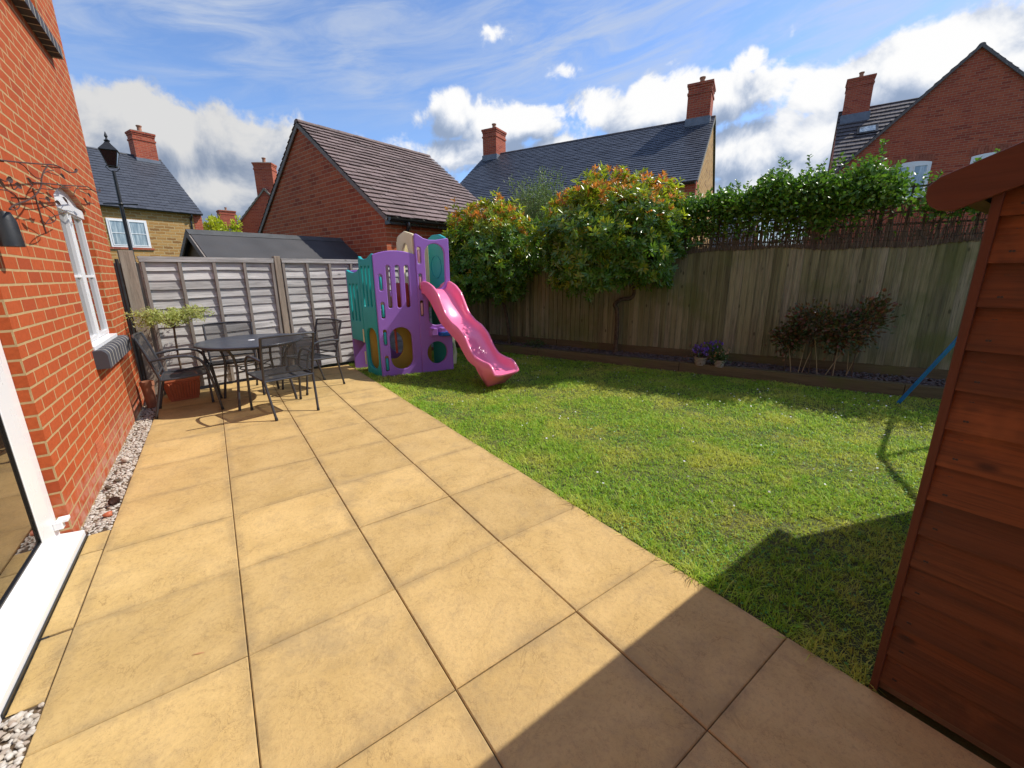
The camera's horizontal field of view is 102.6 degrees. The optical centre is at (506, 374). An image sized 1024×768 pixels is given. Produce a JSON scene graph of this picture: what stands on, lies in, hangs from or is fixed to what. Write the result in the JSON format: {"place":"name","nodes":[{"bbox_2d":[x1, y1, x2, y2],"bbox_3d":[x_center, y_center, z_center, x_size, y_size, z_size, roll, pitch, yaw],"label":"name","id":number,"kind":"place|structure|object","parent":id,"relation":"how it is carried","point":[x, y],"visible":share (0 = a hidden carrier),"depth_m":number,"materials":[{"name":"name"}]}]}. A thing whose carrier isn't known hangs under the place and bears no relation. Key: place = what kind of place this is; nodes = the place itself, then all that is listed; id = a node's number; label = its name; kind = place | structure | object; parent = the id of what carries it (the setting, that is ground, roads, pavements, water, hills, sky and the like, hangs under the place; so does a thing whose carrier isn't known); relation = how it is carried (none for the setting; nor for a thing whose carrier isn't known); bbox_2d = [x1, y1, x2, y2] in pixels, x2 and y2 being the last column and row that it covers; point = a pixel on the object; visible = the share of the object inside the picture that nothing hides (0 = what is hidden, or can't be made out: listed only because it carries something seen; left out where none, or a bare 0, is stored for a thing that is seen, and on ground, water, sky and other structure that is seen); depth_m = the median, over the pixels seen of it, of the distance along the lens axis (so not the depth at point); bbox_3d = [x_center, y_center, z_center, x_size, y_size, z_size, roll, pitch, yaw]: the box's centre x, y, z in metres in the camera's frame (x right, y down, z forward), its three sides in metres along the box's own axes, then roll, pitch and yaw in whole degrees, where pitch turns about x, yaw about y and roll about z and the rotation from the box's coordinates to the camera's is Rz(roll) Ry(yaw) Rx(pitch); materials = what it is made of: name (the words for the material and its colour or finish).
{"place":"outdoors","nodes":[
{"label":"outdoors","id":0,"kind":"place"},
{"bbox_2d":[86,125,203,262],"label":"stone house","id":1,"kind":"structure","parent":0,"point":[163,214],"depth_m":16.98,"materials":[{"name":"stone"}]},
{"bbox_2d":[105,218,151,247],"bbox_3d":[-14.792,-5.529,16.075,0.062,1.050,1.220,8,16,32],"label":"window","id":2,"kind":"structure","parent":1,"relation":"in","point":[138,230],"depth_m":16.07,"materials":[{"name":"white plastic"}]},
{"bbox_2d":[208,207,236,230],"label":"distant house","id":3,"kind":"structure","parent":0,"point":[226,215],"depth_m":37.71,"materials":[{"name":"red brick"}]},
{"bbox_2d":[156,343,349,366],"bbox_3d":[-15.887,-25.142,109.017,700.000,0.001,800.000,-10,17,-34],"label":"ground","id":4,"kind":"structure","parent":0,"point":[327,364],"depth_m":7.18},
{"bbox_2d":[0,0,145,722],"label":"brick house","id":5,"kind":"structure","parent":4,"relation":"on","point":[72,400],"depth_m":2.61,"materials":[{"name":"red brick"}]},
{"bbox_2d":[0,211,25,246],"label":"wall lamp","id":6,"kind":"object","parent":5,"relation":"attached to","point":[10,234],"visible":1,"depth_m":2.03,"materials":[{"name":"black metal"}]},
{"bbox_2d":[0,361,54,625],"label":"door leaf","id":7,"kind":"structure","parent":5,"relation":"in","point":[26,529],"depth_m":1.94,"materials":[{"name":"white plastic"}]},
{"bbox_2d":[0,159,100,233],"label":"twig wall art","id":8,"kind":"object","parent":5,"relation":"attached to","point":[10,180],"visible":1,"depth_m":2.43,"materials":[{"name":"metal"}]},
{"bbox_2d":[53,188,116,350],"bbox_3d":[-3.690,-0.909,3.541,0.132,1.298,1.020,-10,17,-34],"label":"window","id":9,"kind":"structure","parent":5,"relation":"in","point":[71,221],"depth_m":3.60,"materials":[{"name":"white plastic"}]},
{"bbox_2d":[98,132,137,262],"bbox_3d":[-8.469,-2.972,9.207,0.610,4.464,0.314,-10,17,-34],"label":"street lamp","id":10,"kind":"object","parent":4,"relation":"on","point":[110,153],"visible":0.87,"depth_m":8.87,"materials":[{"name":"black metal"}]},
{"bbox_2d":[203,214,228,230],"bbox_3d":[-13.771,-5.442,19.670,1.469,4.380,1.421,8,16,31],"label":"lime conifer","id":11,"kind":"object","parent":4,"relation":"on","point":[213,224],"visible":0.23,"depth_m":19.15,"materials":[{"name":"green plant"}]},
{"bbox_2d":[226,215,243,231],"bbox_3d":[-12.811,-5.400,19.667,0.796,4.274,0.853,-5,14,-17],"label":"lime conifer","id":12,"kind":"object","parent":4,"relation":"on","point":[232,225],"visible":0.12,"depth_m":19.25,"materials":[{"name":"green plant"}]},
{"bbox_2d":[179,229,357,326],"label":"felt roofed shed","id":13,"kind":"structure","parent":4,"relation":"on","point":[203,243],"depth_m":6.73,"materials":[{"name":"grey"}]},
{"bbox_2d":[113,250,455,396],"bbox_3d":[-2.739,-1.009,6.730,0.106,1.900,5.380,12,19,42],"label":"lap fence","id":14,"kind":"object","parent":4,"relation":"on","point":[225,289],"visible":0.4,"depth_m":5.62,"materials":[{"name":"grey wood"}]},
{"bbox_2d":[258,119,484,349],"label":"brick garage","id":15,"kind":"structure","parent":4,"relation":"on","point":[363,197],"depth_m":8.26,"materials":[{"name":"brown tile"}]},
{"bbox_2d":[455,340,538,355],"bbox_3d":[-0.236,-0.513,7.979,1.945,0.179,0.100,8,16,32],"label":"timber sleeper","id":16,"kind":"object","parent":4,"relation":"on","point":[517,349],"visible":0.34,"depth_m":7.67,"materials":[{"name":"brown wood"}]},
{"bbox_2d":[493,164,566,253],"bbox_3d":[0.736,-2.757,9.361,1.969,3.764,1.908,6,15,26],"label":"olive green tree","id":17,"kind":"object","parent":4,"relation":"on","point":[542,200],"visible":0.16,"depth_m":8.70,"materials":[{"name":"green plant"}]},
{"bbox_2d":[538,348,679,371],"bbox_3d":[1.592,-0.251,6.831,2.395,0.175,0.100,8,16,32],"label":"timber sleeper","id":18,"kind":"object","parent":4,"relation":"on","point":[658,364],"visible":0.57,"depth_m":6.70,"materials":[{"name":"brown wood"}]},
{"bbox_2d":[467,238,980,381],"bbox_3d":[3.254,-0.962,6.240,10.900,1.900,0.143,8,16,31],"label":"closeboard fence","id":19,"kind":"object","parent":4,"relation":"on","point":[738,302],"visible":0.44,"depth_m":5.87,"materials":[{"name":"brown wood"}]},
{"bbox_2d":[660,182,986,247],"bbox_3d":[4.928,-1.925,4.881,6.420,0.740,0.047,8,16,31],"label":"trellis","id":20,"kind":"object","parent":19,"relation":"on","point":[881,208],"visible":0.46,"depth_m":5.07,"materials":[{"name":"brown wood"}]},
{"bbox_2d":[613,139,999,245],"bbox_3d":[4.587,-2.215,4.936,6.624,1.146,1.464,7,16,30],"label":"climbing plant","id":21,"kind":"object","parent":20,"relation":"attached to","point":[785,193],"visible":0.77,"depth_m":5.22,"materials":[{"name":"green plant"}]},
{"bbox_2d":[669,204,986,255],"bbox_3d":[4.905,-1.827,4.881,6.206,0.628,0.030,8,16,31],"label":"reed screen","id":22,"kind":"object","parent":20,"relation":"attached to","point":[884,242],"visible":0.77,"depth_m":5.20,"materials":[{"name":"brown wicker"}]},
{"bbox_2d":[679,361,904,395],"bbox_3d":[3.652,0.041,5.537,2.495,0.179,0.100,8,16,32],"label":"timber sleeper","id":23,"kind":"object","parent":4,"relation":"on","point":[860,384],"visible":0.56,"depth_m":5.36,"materials":[{"name":"brown wood"}]},
{"bbox_2d":[683,342,714,365],"bbox_3d":[2.817,-0.315,6.024,0.427,0.327,0.460,-10,17,-34],"label":"flower pot","id":24,"kind":"object","parent":23,"relation":"on","point":[700,357],"visible":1,"depth_m":5.95,"materials":[{"name":"plant"}]},
{"bbox_2d":[708,346,732,367],"bbox_3d":[3.033,-0.251,5.869,0.322,0.310,0.373,-1,14,-1],"label":"flower pot","id":25,"kind":"object","parent":23,"relation":"on","point":[719,362],"visible":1,"depth_m":5.82,"materials":[{"name":"stone"}]},
{"bbox_2d":[828,71,918,173],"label":"tiled roof house","id":26,"kind":"structure","parent":4,"relation":"on","point":[861,122],"depth_m":19.17,"materials":[{"name":"tile"}]},
{"bbox_2d":[803,42,1023,245],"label":"brick gable house","id":27,"kind":"structure","parent":4,"relation":"on","point":[967,110],"depth_m":14.18,"materials":[{"name":"brick"}]},
{"bbox_2d":[898,161,931,197],"bbox_3d":[14.807,-7.112,15.097,0.988,1.320,0.072,9,17,33],"label":"window","id":28,"kind":"structure","parent":27,"relation":"in","point":[920,167],"depth_m":14.92,"materials":[{"name":"white plastic"}]},
{"bbox_2d":[970,152,994,163],"bbox_3d":[16.422,-6.866,14.019,0.990,1.320,0.072,9,17,33],"label":"window","id":29,"kind":"structure","parent":27,"relation":"in","point":[985,155],"depth_m":14.00,"materials":[{"name":"white plastic"}]},
{"bbox_2d":[903,383,943,400],"bbox_3d":[5.987,0.376,4.071,3.050,0.175,0.100,8,16,32],"label":"timber sleeper","id":30,"kind":"object","parent":4,"relation":"on","point":[926,391],"visible":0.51,"depth_m":4.74,"materials":[{"name":"brown wood"}]},
{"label":"gravel bed","id":31,"kind":"structure","parent":4,"relation":"on","visible":0},
{"bbox_2d":[0,397,156,767],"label":"gravel","id":32,"kind":"structure","parent":31,"relation":"on","point":[19,721],"depth_m":2.59,"materials":[{"name":"white gravel"}]},
{"bbox_2d":[102,511,112,516],"bbox_3d":[-2.503,0.875,2.576,0.046,0.036,0.049,2,14,10],"label":"loose stone","id":33,"kind":"object","parent":32,"relation":"on","point":[108,514],"visible":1,"depth_m":2.56,"materials":[{"name":"stone"}]},
{"bbox_2d":[107,496,119,505],"bbox_3d":[-2.597,0.835,2.714,0.061,0.062,0.081,-4,14,-14],"label":"pine cone","id":34,"kind":"object","parent":32,"relation":"on","point":[113,500],"visible":1,"depth_m":2.70,"materials":[{"name":"plant"}]},
{"bbox_2d":[120,457,130,462],"bbox_3d":[-3.103,0.693,3.345,0.074,0.047,0.062,-2,14,-3],"label":"loose stone","id":35,"kind":"object","parent":32,"relation":"on","point":[125,459],"visible":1,"depth_m":3.32,"materials":[{"name":"white stone"}]},
{"bbox_2d":[139,380,155,407],"bbox_3d":[-4.101,0.225,4.707,0.133,0.306,0.133,-10,17,-34],"label":"plant pot","id":36,"kind":"object","parent":32,"relation":"on","point":[147,389],"visible":0.98,"depth_m":4.67,"materials":[{"name":"brown ceramic"}]},
{"bbox_2d":[236,157,276,232],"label":"red brick house","id":37,"kind":"structure","parent":0,"point":[265,173],"depth_m":22.78,"materials":[{"name":"brown brick"}]},
{"bbox_2d":[0,363,995,767],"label":"patio","id":38,"kind":"structure","parent":0,"point":[347,671],"depth_m":1.71,"materials":[{"name":"beige stone"}]},
{"bbox_2d":[131,332,223,418],"bbox_3d":[-3.618,-0.040,4.555,0.664,0.889,0.588,-10,17,-34],"label":"garden chair","id":39,"kind":"object","parent":38,"relation":"on","point":[146,349],"visible":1,"depth_m":4.51,"materials":[{"name":"black metal"}]},
{"bbox_2d":[160,375,199,401],"bbox_3d":[-4.018,0.144,5.076,0.359,0.285,0.363,-13,19,-42],"label":"planter","id":40,"kind":"object","parent":38,"relation":"on","point":[182,389],"visible":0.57,"depth_m":4.96,"materials":[{"name":"ceramic"}]},
{"bbox_2d":[124,304,214,368],"bbox_3d":[-3.998,-0.408,4.967,0.577,0.890,0.828,7,16,28],"label":"dwarf willow","id":41,"kind":"object","parent":40,"relation":"on","point":[172,316],"visible":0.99,"depth_m":4.80,"materials":[{"name":"green plant"}]},
{"bbox_2d":[202,321,265,401],"bbox_3d":[-3.462,-0.199,5.194,0.588,0.889,0.664,-10,16,-32],"label":"garden chair","id":42,"kind":"object","parent":38,"relation":"on","point":[214,330],"visible":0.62,"depth_m":5.30,"materials":[{"name":"metal"}]},
{"bbox_2d":[193,333,297,410],"bbox_3d":[-3.011,-0.059,4.929,1.104,0.730,1.104,-10,17,-34],"label":"garden table","id":43,"kind":"object","parent":38,"relation":"on","point":[239,343],"visible":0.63,"depth_m":4.66,"materials":[{"name":"grey metal"}]},
{"bbox_2d":[244,331,319,420],"bbox_3d":[-2.440,-0.033,4.468,0.664,0.889,0.588,11,18,40],"label":"garden chair","id":44,"kind":"object","parent":38,"relation":"on","point":[286,356],"visible":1,"depth_m":4.27,"materials":[{"name":"metal"}]},
{"bbox_2d":[282,318,345,394],"bbox_3d":[-2.563,-0.268,5.429,0.588,0.889,0.664,8,16,31],"label":"garden chair","id":45,"kind":"object","parent":38,"relation":"on","point":[327,332],"visible":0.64,"depth_m":5.57,"materials":[{"name":"metal"}]},
{"bbox_2d":[52,0,1023,244],"label":"sky","id":46,"kind":"structure","parent":0,"point":[221,86],"materials":[{"name":"blue"}]},
{"bbox_2d":[460,76,715,248],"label":"slate roof house","id":47,"kind":"structure","parent":0,"point":[685,150],"depth_m":15.59,"materials":[{"name":"tile"}]},
{"bbox_2d":[344,347,1011,767],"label":"lawn","id":48,"kind":"structure","parent":0,"point":[952,736],"depth_m":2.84,"materials":[{"name":"plant"}]},
{"bbox_2d":[345,231,456,376],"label":"climbing tower","id":49,"kind":"structure","parent":48,"relation":"on","point":[379,311],"depth_m":6.13,"materials":[{"name":"purple plastic"}]},
{"bbox_2d":[419,281,518,386],"bbox_3d":[-0.580,-0.623,5.757,0.438,1.341,1.710,-13,18,-41],"label":"plastic slide","id":50,"kind":"object","parent":49,"relation":"attached to","point":[465,329],"visible":0.97,"depth_m":5.67,"materials":[{"name":"pink plastic"}]},
{"bbox_2d":[405,356,915,505],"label":"daisies","id":51,"kind":"object","parent":48,"relation":"on","point":[720,401],"visible":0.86,"depth_m":4.49,"materials":[{"name":"white plant"}]},
{"bbox_2d":[896,337,956,403],"bbox_3d":[4.334,-0.287,3.165,1.092,1.892,2.356,6,15,25],"label":"garden swing","id":52,"kind":"object","parent":48,"relation":"on","point":[928,370],"visible":0.32,"depth_m":4.30,"materials":[{"name":"blue metal"}]},
{"bbox_2d":[869,141,1023,767],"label":"garden shed","id":53,"kind":"structure","parent":48,"relation":"on","point":[950,654],"depth_m":1.19,"materials":[{"name":"brown wood"}]},
{"bbox_2d":[713,217,756,247],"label":"slate house","id":54,"kind":"structure","parent":0,"point":[741,230],"depth_m":25.71,"materials":[{"name":"brick"}]},
{"label":"flower bed soil","id":55,"kind":"structure","parent":0,"visible":0},
{"bbox_2d":[442,188,546,343],"bbox_3d":[-0.336,-1.908,7.677,2.122,2.838,2.015,-10,17,-34],"label":"photinia tree","id":56,"kind":"object","parent":55,"relation":"on","point":[484,260],"visible":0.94,"depth_m":7.07,"materials":[{"name":"green plant"}]},
{"bbox_2d":[521,335,546,348],"bbox_3d":[0.528,-0.588,7.732,0.567,0.276,0.606,-10,17,-34],"label":"seedling plant","id":57,"kind":"object","parent":55,"relation":"on","point":[539,341],"visible":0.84,"depth_m":7.67,"materials":[{"name":"green plant"}]},
{"bbox_2d":[522,160,703,352],"bbox_3d":[1.719,-1.784,6.663,3.254,3.033,2.504,-10,17,-34],"label":"photinia tree","id":58,"kind":"object","parent":55,"relation":"on","point":[583,229],"visible":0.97,"depth_m":5.76,"materials":[{"name":"green plant"}]},
{"bbox_2d":[492,340,945,386],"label":"slate chippings","id":59,"kind":"object","parent":55,"relation":"on","point":[909,379],"visible":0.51,"depth_m":5.86,"materials":[{"name":"grey gravel"}]},
{"bbox_2d":[700,340,725,362],"bbox_3d":[3.000,-0.319,5.993,0.354,0.397,0.350,6,15,25],"label":"pansy plant","id":60,"kind":"object","parent":59,"relation":"on","point":[713,343],"visible":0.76,"depth_m":5.97,"materials":[{"name":"purple plant"}]},
{"bbox_2d":[764,314,812,370],"bbox_3d":[3.739,-0.403,5.451,0.480,0.800,0.512,-10,17,-34],"label":"staked shrub","id":61,"kind":"object","parent":59,"relation":"on","point":[795,337],"visible":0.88,"depth_m":5.42,"materials":[{"name":"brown plant"}]},
{"bbox_2d":[814,339,816,372],"bbox_3d":[4.002,-0.203,5.318,0.111,0.552,0.008,6,15,25],"label":"bamboo cane","id":62,"kind":"object","parent":59,"relation":"on","point":[816,357],"visible":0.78,"depth_m":5.31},
{"bbox_2d":[782,298,852,372],"bbox_3d":[3.952,-0.489,5.338,0.765,1.016,0.793,-10,17,-34],"label":"staked shrub","id":63,"kind":"object","parent":59,"relation":"on","point":[818,315],"visible":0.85,"depth_m":5.22,"materials":[{"name":"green plant"}]},
{"bbox_2d":[808,304,874,375],"bbox_3d":[4.224,-0.420,5.205,0.656,0.941,0.674,-10,17,-34],"label":"staked shrub","id":64,"kind":"object","parent":59,"relation":"on","point":[848,332],"visible":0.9,"depth_m":5.12,"materials":[{"name":"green plant"}]},
{"bbox_2d":[842,288,905,376],"bbox_3d":[4.468,-0.511,5.141,0.542,1.142,0.696,-1,14,-1],"label":"staked shrub","id":65,"kind":"object","parent":59,"relation":"on","point":[872,305],"visible":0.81,"depth_m":4.99,"materials":[{"name":"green plant"}]}
]}

